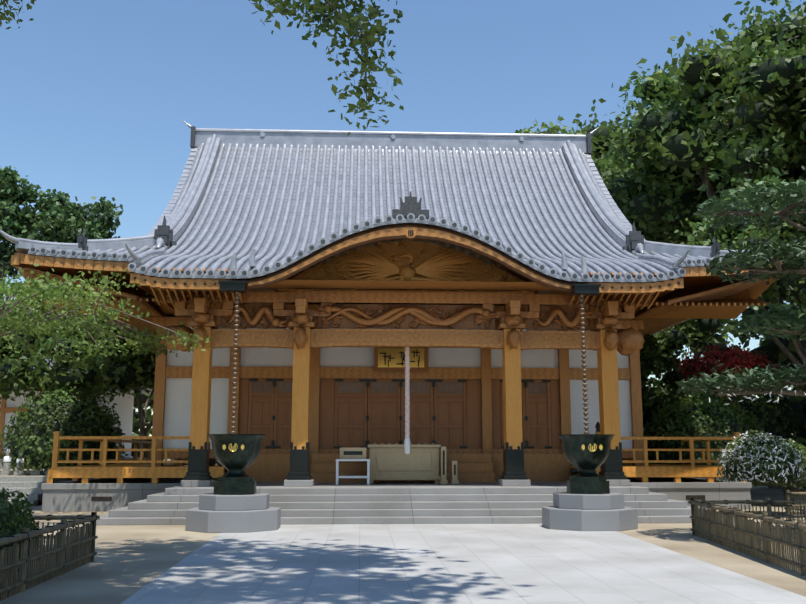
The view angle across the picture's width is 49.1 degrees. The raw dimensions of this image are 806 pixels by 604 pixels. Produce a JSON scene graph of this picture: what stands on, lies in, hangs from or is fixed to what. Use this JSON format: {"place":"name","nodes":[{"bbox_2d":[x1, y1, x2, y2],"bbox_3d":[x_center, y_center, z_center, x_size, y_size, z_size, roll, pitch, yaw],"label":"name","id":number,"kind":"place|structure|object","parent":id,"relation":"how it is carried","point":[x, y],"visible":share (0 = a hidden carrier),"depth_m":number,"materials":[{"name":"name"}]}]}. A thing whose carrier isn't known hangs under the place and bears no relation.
{"place":"outdoors","nodes":[
{"label":"outdoors","id":0,"kind":"place"},
{"bbox_2d":[0,0,35,28],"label":"leaves","id":1,"kind":"object","parent":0,"point":[7,13],"depth_m":10.51,"materials":[{"name":"green plant"}]},
{"bbox_2d":[0,166,47,298],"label":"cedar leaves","id":2,"kind":"object","parent":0,"point":[16,222],"depth_m":52.43,"materials":[{"name":"green plant"}]},
{"bbox_2d":[0,284,155,471],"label":"tree leaves","id":3,"kind":"object","parent":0,"point":[100,387],"depth_m":31.96,"materials":[{"name":"green plant"}]},
{"bbox_2d":[86,344,155,457],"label":"tree trunk","id":4,"kind":"object","parent":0,"point":[144,430],"depth_m":42.82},
{"bbox_2d":[131,394,153,456],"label":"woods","id":5,"kind":"object","parent":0,"point":[144,397],"depth_m":65.87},
{"bbox_2d":[132,394,187,459],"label":"woods leaves","id":6,"kind":"object","parent":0,"point":[148,414],"depth_m":66.05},
{"bbox_2d":[249,0,403,135],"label":"overhanging tree branch","id":7,"kind":"object","parent":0,"point":[370,40],"depth_m":9.03,"materials":[{"name":"green plant"}]},
{"bbox_2d":[0,459,805,603],"bbox_3d":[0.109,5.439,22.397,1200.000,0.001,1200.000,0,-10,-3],"label":"ground","id":8,"kind":"structure","parent":0,"point":[129,561],"depth_m":13.64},
{"bbox_2d":[0,509,20,563],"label":"hedge","id":9,"kind":"object","parent":8,"relation":"on","point":[10,518],"visible":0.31,"depth_m":10.90,"materials":[{"name":"green plant"}]},
{"bbox_2d":[0,488,45,573],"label":"hedge leaves","id":10,"kind":"object","parent":9,"relation":"on","point":[20,521],"visible":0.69,"depth_m":11.17,"materials":[{"name":"green plant"}]},
{"bbox_2d":[0,189,86,295],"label":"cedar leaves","id":11,"kind":"object","parent":8,"relation":"on","point":[58,220],"depth_m":52.24,"materials":[{"name":"green plant"}]},
{"bbox_2d":[0,512,97,600],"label":"fence","id":12,"kind":"object","parent":8,"relation":"on","point":[64,548],"visible":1,"depth_m":10.93,"materials":[{"name":"brown wood"}]},
{"bbox_2d":[19,514,99,560],"bbox_3d":[-6.777,3.487,13.109,4.490,0.710,0.130,0,-10,1],"label":"fence","id":13,"kind":"object","parent":8,"relation":"on","point":[50,517],"visible":0.12,"depth_m":13.07,"materials":[{"name":"brown wood"}]},
{"bbox_2d":[0,382,127,471],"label":"shrub leaves","id":14,"kind":"object","parent":8,"relation":"on","point":[90,403],"depth_m":29.80,"materials":[{"name":"green plant"}]},
{"bbox_2d":[57,196,123,242],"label":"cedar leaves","id":15,"kind":"object","parent":8,"relation":"on","point":[97,230],"depth_m":52.94,"materials":[{"name":"green plant"}]},
{"bbox_2d":[0,278,185,357],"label":"branches","id":16,"kind":"object","parent":8,"relation":"on","point":[43,315],"visible":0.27,"depth_m":20.76,"materials":[{"name":"green plant"}]},
{"bbox_2d":[0,263,217,370],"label":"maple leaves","id":17,"kind":"object","parent":16,"relation":"on","point":[29,325],"visible":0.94,"depth_m":20.85,"materials":[{"name":"green plant"}]},
{"bbox_2d":[0,464,216,506],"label":"terrace steps","id":18,"kind":"structure","parent":8,"relation":"on","point":[28,484],"depth_m":27.61,"materials":[{"name":"grey stone"}]},
{"bbox_2d":[0,449,47,475],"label":"jizo statues","id":19,"kind":"object","parent":18,"relation":"on","point":[6,464],"visible":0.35,"depth_m":29.23,"materials":[{"name":"grey stone"}]},
{"bbox_2d":[0,358,153,468],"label":"neighbour hall","id":20,"kind":"structure","parent":18,"relation":"on","point":[123,408],"depth_m":45.77,"materials":[{"name":"white paint"}]},
{"bbox_2d":[41,471,751,511],"bbox_3d":[-0.402,6.899,33.143,19.880,0.753,17.380,0,-10,-3],"label":"stone foundation","id":21,"kind":"object","parent":8,"relation":"on","point":[104,494],"visible":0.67,"depth_m":24.33,"materials":[{"name":"grey stone"}]},
{"bbox_2d":[150,317,643,482],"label":"temple wall","id":22,"kind":"structure","parent":8,"relation":"on","point":[357,398],"depth_m":26.57,"materials":[{"name":"brown wood"}]},
{"bbox_2d":[47,421,746,482],"bbox_3d":[-0.327,5.572,32.729,19.750,1.730,15.970,0,-10,-3],"label":"veranda","id":23,"kind":"object","parent":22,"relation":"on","point":[140,467],"visible":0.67,"depth_m":25.06,"materials":[{"name":"brown wood"}]},
{"bbox_2d":[88,483,722,524],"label":"stone steps","id":24,"kind":"structure","parent":8,"relation":"on","point":[404,503],"depth_m":20.62,"materials":[{"name":"stone"}]},
{"bbox_2d":[336,448,369,484],"bbox_3d":[-1.327,4.346,23.329,0.900,0.970,0.500,0,-10,-3],"label":"side table","id":25,"kind":"object","parent":24,"relation":"on","point":[352,454],"visible":1,"depth_m":23.36,"materials":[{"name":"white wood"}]},
{"bbox_2d":[368,443,440,483],"bbox_3d":[0.022,4.470,24.438,2.000,1.100,0.700,0,-10,-3],"label":"offering box","id":26,"kind":"object","parent":24,"relation":"on","point":[388,461],"visible":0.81,"depth_m":24.14,"materials":[{"name":"brown wood"}]},
{"bbox_2d":[150,268,659,486],"bbox_3d":[0.065,2.267,23.906,13.100,5.263,5.438,0,-10,-3],"label":"porch frame","id":27,"kind":"object","parent":24,"relation":"on","point":[299,475],"visible":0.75,"depth_m":22.82,"materials":[{"name":"brown wood"}]},
{"bbox_2d":[162,324,193,351],"bbox_3d":[-5.761,0.927,22.858,0.936,0.743,0.457,0,-10,-3],"label":"carved beam end","id":28,"kind":"object","parent":27,"relation":"attached to","point":[184,328],"visible":0.56,"depth_m":22.74,"materials":[{"name":"brown wood"}]},
{"bbox_2d":[194,326,207,347],"bbox_3d":[-5.170,0.897,22.514,0.343,0.541,0.643,0,-10,-3],"label":"kibana facade","id":29,"kind":"object","parent":27,"relation":"attached to","point":[201,332],"visible":0.75,"depth_m":22.31,"materials":[{"name":"brown wood"}]},
{"bbox_2d":[193,312,209,324],"bbox_3d":[-5.165,0.406,22.652,0.414,0.379,0.474,0,-10,-3],"label":"bracket","id":30,"kind":"object","parent":27,"relation":"attached to","point":[201,318],"visible":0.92,"depth_m":22.49,"materials":[{"name":"brown wood"}]},
{"bbox_2d":[214,331,289,343],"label":"wooden beam","id":31,"kind":"structure","parent":27,"relation":"attached to","point":[256,337],"depth_m":22.82,"materials":[{"name":"brown wood"}]},
{"bbox_2d":[220,304,290,328],"bbox_3d":[-3.829,0.359,22.953,1.862,0.667,0.277,0,-10,-3],"label":"carved panel","id":32,"kind":"object","parent":27,"relation":"on","point":[256,316],"visible":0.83,"depth_m":22.97,"materials":[{"name":"brown wood"}]},
{"bbox_2d":[293,327,307,348],"bbox_3d":[-2.628,0.920,22.616,0.366,0.583,0.638,0,-10,-3],"label":"carved beam end","id":33,"kind":"object","parent":27,"relation":"attached to","point":[300,339],"visible":1,"depth_m":22.42,"materials":[{"name":"brown wood"}]},
{"bbox_2d":[292,313,309,325],"bbox_3d":[-2.625,0.439,22.767,0.458,0.377,0.460,0,-10,-3],"label":"bracket","id":34,"kind":"object","parent":27,"relation":"attached to","point":[301,319],"visible":0.83,"depth_m":22.59,"materials":[{"name":"brown wood"}]},
{"bbox_2d":[11,223,785,339],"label":"roof eaves","id":35,"kind":"object","parent":27,"relation":"on","point":[695,293],"visible":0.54,"depth_m":23.20,"materials":[{"name":"brown wood"}]},
{"bbox_2d":[0,120,796,319],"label":"roof","id":36,"kind":"structure","parent":35,"relation":"on","point":[247,203],"depth_m":30.86,"materials":[{"name":"grey tile"}]},
{"bbox_2d":[277,240,533,293],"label":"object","id":37,"kind":"structure","parent":35,"relation":"attached to","point":[393,251],"depth_m":23.51,"materials":[{"name":"brown wood"}]},
{"bbox_2d":[230,291,588,433],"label":"rain chains","id":38,"kind":"object","parent":35,"relation":"hanging from","point":[235,355],"visible":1,"depth_m":21.16,"materials":[{"name":"metal"}]},
{"bbox_2d":[308,247,514,291],"bbox_3d":[0.227,-0.849,23.318,5.518,1.191,0.400,0,-10,-3],"label":"gable carving","id":39,"kind":"object","parent":35,"relation":"on","point":[375,267],"visible":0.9,"depth_m":23.23,"materials":[{"name":"brown wood"}]},
{"bbox_2d":[313,302,500,328],"bbox_3d":[0.115,0.361,23.136,4.965,0.680,0.299,0,-10,-3],"label":"carved panel","id":40,"kind":"object","parent":27,"relation":"on","point":[389,316],"visible":0.98,"depth_m":23.15,"materials":[{"name":"brown wood"}]},
{"bbox_2d":[313,331,500,343],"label":"wooden beam","id":41,"kind":"structure","parent":27,"relation":"attached to","point":[454,337],"depth_m":23.01,"materials":[{"name":"brown wood"}]},
{"bbox_2d":[404,347,409,453],"bbox_3d":[0.113,2.443,23.267,0.320,3.100,0.320,0,-10,-3],"label":"bell rope","id":42,"kind":"object","parent":27,"relation":"attached to","point":[407,409],"visible":0.92,"depth_m":23.19,"materials":[{"name":"white fabric"}]},
{"bbox_2d":[504,315,521,326],"bbox_3d":[2.875,0.469,23.026,0.435,0.356,0.434,-7,-12,37],"label":"bracket","id":43,"kind":"object","parent":27,"relation":"attached to","point":[513,320],"visible":0.9,"depth_m":22.87,"materials":[{"name":"brown wood"}]},
{"bbox_2d":[507,328,520,348],"bbox_3d":[2.873,0.947,22.879,0.357,0.559,0.693,0,-10,-3],"label":"carved beam end","id":44,"kind":"object","parent":27,"relation":"attached to","point":[513,338],"visible":1,"depth_m":22.66,"materials":[{"name":"brown wood"}]},
{"bbox_2d":[523,333,596,345],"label":"wooden beam","id":45,"kind":"structure","parent":27,"relation":"attached to","point":[552,339],"depth_m":23.19,"materials":[{"name":"brown wood"}]},
{"bbox_2d":[526,306,595,330],"bbox_3d":[4.213,0.421,23.314,1.862,0.658,0.300,0,-10,-3],"label":"carved panel","id":46,"kind":"object","parent":27,"relation":"attached to","point":[560,318],"visible":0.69,"depth_m":23.36,"materials":[{"name":"brown wood"}]},
{"bbox_2d":[601,316,617,327],"bbox_3d":[5.430,0.497,23.129,0.455,0.370,0.440,0,-10,-3],"label":"bracket","id":47,"kind":"object","parent":27,"relation":"attached to","point":[609,321],"visible":0.88,"depth_m":22.98,"materials":[{"name":"brown wood"}]},
{"bbox_2d":[603,328,618,350],"bbox_3d":[5.448,0.971,22.999,0.398,0.613,0.628,0,-10,-3],"label":"carved beam end","id":48,"kind":"object","parent":27,"relation":"attached to","point":[611,339],"visible":1,"depth_m":22.80,"materials":[{"name":"brown wood"}]},
{"bbox_2d":[617,327,644,355],"bbox_3d":[5.960,1.038,23.406,0.960,0.769,0.464,0,-10,-3],"label":"carved beam end","id":49,"kind":"object","parent":27,"relation":"attached to","point":[631,340],"visible":0.79,"depth_m":23.28,"materials":[{"name":"brown wood"}]},
{"bbox_2d":[440,447,458,483],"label":"wooden sign posts","id":50,"kind":"object","parent":24,"relation":"on","point":[454,480],"visible":1,"depth_m":23.82,"materials":[{"name":"brown wood"}]},
{"bbox_2d":[520,98,641,171],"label":"tree leaves","id":51,"kind":"object","parent":8,"relation":"on","point":[595,155],"depth_m":58.82,"materials":[{"name":"green plant"}]},
{"bbox_2d":[591,0,805,488],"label":"tree leaves","id":52,"kind":"object","parent":8,"relation":"on","point":[722,159],"depth_m":39.62,"materials":[{"name":"green plant"}]},
{"bbox_2d":[643,390,764,465],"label":"shrub leaves","id":53,"kind":"object","parent":8,"relation":"on","point":[665,411],"depth_m":30.10,"materials":[{"name":"green plant"}]},
{"bbox_2d":[627,12,805,190],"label":"tree leaves","id":54,"kind":"object","parent":8,"relation":"on","point":[642,60],"depth_m":49.13,"materials":[{"name":"green plant"}]},
{"bbox_2d":[642,368,801,447],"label":"shrub leaves","id":55,"kind":"object","parent":8,"relation":"on","point":[762,409],"depth_m":35.86,"materials":[{"name":"green plant"}]},
{"bbox_2d":[642,308,805,444],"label":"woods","id":56,"kind":"object","parent":8,"relation":"on","point":[696,328],"depth_m":69.51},
{"bbox_2d":[674,342,792,409],"bbox_3d":[12.306,4.352,32.856,4.342,5.877,3.864,0,-10,-3],"label":"maple","id":57,"kind":"object","parent":8,"relation":"on","point":[729,354],"depth_m":32.61,"materials":[{"name":"red plant"}]},
{"bbox_2d":[662,166,805,371],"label":"tree leaves","id":58,"kind":"object","parent":8,"relation":"on","point":[743,234],"depth_m":30.17,"materials":[{"name":"green plant"}]},
{"bbox_2d":[688,498,805,575],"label":"fence","id":59,"kind":"object","parent":8,"relation":"on","point":[707,524],"visible":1,"depth_m":14.02,"materials":[{"name":"brown wood"}]},
{"bbox_2d":[705,178,805,488],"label":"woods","id":60,"kind":"object","parent":8,"relation":"on","point":[771,348],"depth_m":36.76,"materials":[{"name":"green plant"}]},
{"bbox_2d":[716,430,805,483],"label":"bush","id":61,"kind":"object","parent":8,"relation":"on","point":[751,437],"depth_m":22.81,"materials":[{"name":"green plant"}]},
{"bbox_2d":[747,438,805,488],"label":"shrub leaves","id":62,"kind":"object","parent":8,"relation":"on","point":[801,447],"depth_m":26.22,"materials":[{"name":"green plant"}]},
{"bbox_2d":[762,0,805,140],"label":"tree leaves","id":63,"kind":"object","parent":8,"relation":"on","point":[802,92],"depth_m":35.80,"materials":[{"name":"green plant"}]},
{"bbox_2d":[782,487,805,513],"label":"fence","id":64,"kind":"object","parent":8,"relation":"on","point":[791,490],"visible":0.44,"depth_m":23.37,"materials":[{"name":"brown wood"}]},
{"bbox_2d":[784,490,805,519],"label":"fence","id":65,"kind":"object","parent":8,"relation":"on","point":[788,493],"visible":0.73,"depth_m":20.99,"materials":[{"name":"brown wood"}]},
{"bbox_2d":[0,0,805,441],"label":"sky","id":66,"kind":"structure","parent":0,"point":[96,96],"materials":[{"name":"blue"}]},
{"bbox_2d":[120,524,805,603],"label":"paved path","id":67,"kind":"structure","parent":0,"point":[414,564],"depth_m":11.98,"materials":[{"name":"grey concrete"}]},
{"bbox_2d":[185,493,280,532],"bbox_3d":[-3.562,4.429,18.637,1.885,0.720,1.885,0,-10,-3],"label":"stone pedestal","id":68,"kind":"object","parent":67,"relation":"on","point":[211,513],"visible":0.98,"depth_m":17.97,"materials":[{"name":"stone"}]},
{"bbox_2d":[207,434,265,494],"bbox_3d":[-3.562,3.458,18.803,1.219,1.250,1.219,-3,-10,20],"label":"basin","id":69,"kind":"object","parent":68,"relation":"on","point":[236,455],"visible":1,"depth_m":18.45,"materials":[{"name":"green metal"}]},
{"bbox_2d":[542,492,637,530],"bbox_3d":[3.999,4.489,18.988,1.885,0.720,1.885,0,-10,-3],"label":"stone pedestal","id":70,"kind":"object","parent":67,"relation":"on","point":[590,512],"visible":0.88,"depth_m":18.33,"materials":[{"name":"stone"}]},
{"bbox_2d":[558,434,613,493],"bbox_3d":[3.999,3.519,19.154,1.219,1.250,1.219,5,-11,-25],"label":"basin","id":71,"kind":"object","parent":70,"relation":"on","point":[586,455],"visible":1,"depth_m":18.80,"materials":[{"name":"green metal"}]},
{"bbox_2d":[515,116,685,470],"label":"tree leaves","id":72,"kind":"object","parent":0,"point":[599,167],"depth_m":50.28,"materials":[{"name":"green plant"}]},
{"bbox_2d":[622,319,712,459],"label":"tree leaves","id":73,"kind":"object","parent":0,"point":[654,364],"depth_m":35.26,"materials":[{"name":"green plant"}]},
{"bbox_2d":[675,166,805,404],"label":"pine","id":74,"kind":"object","parent":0,"point":[788,319],"depth_m":16.43,"materials":[{"name":"green plant"}]}
]}

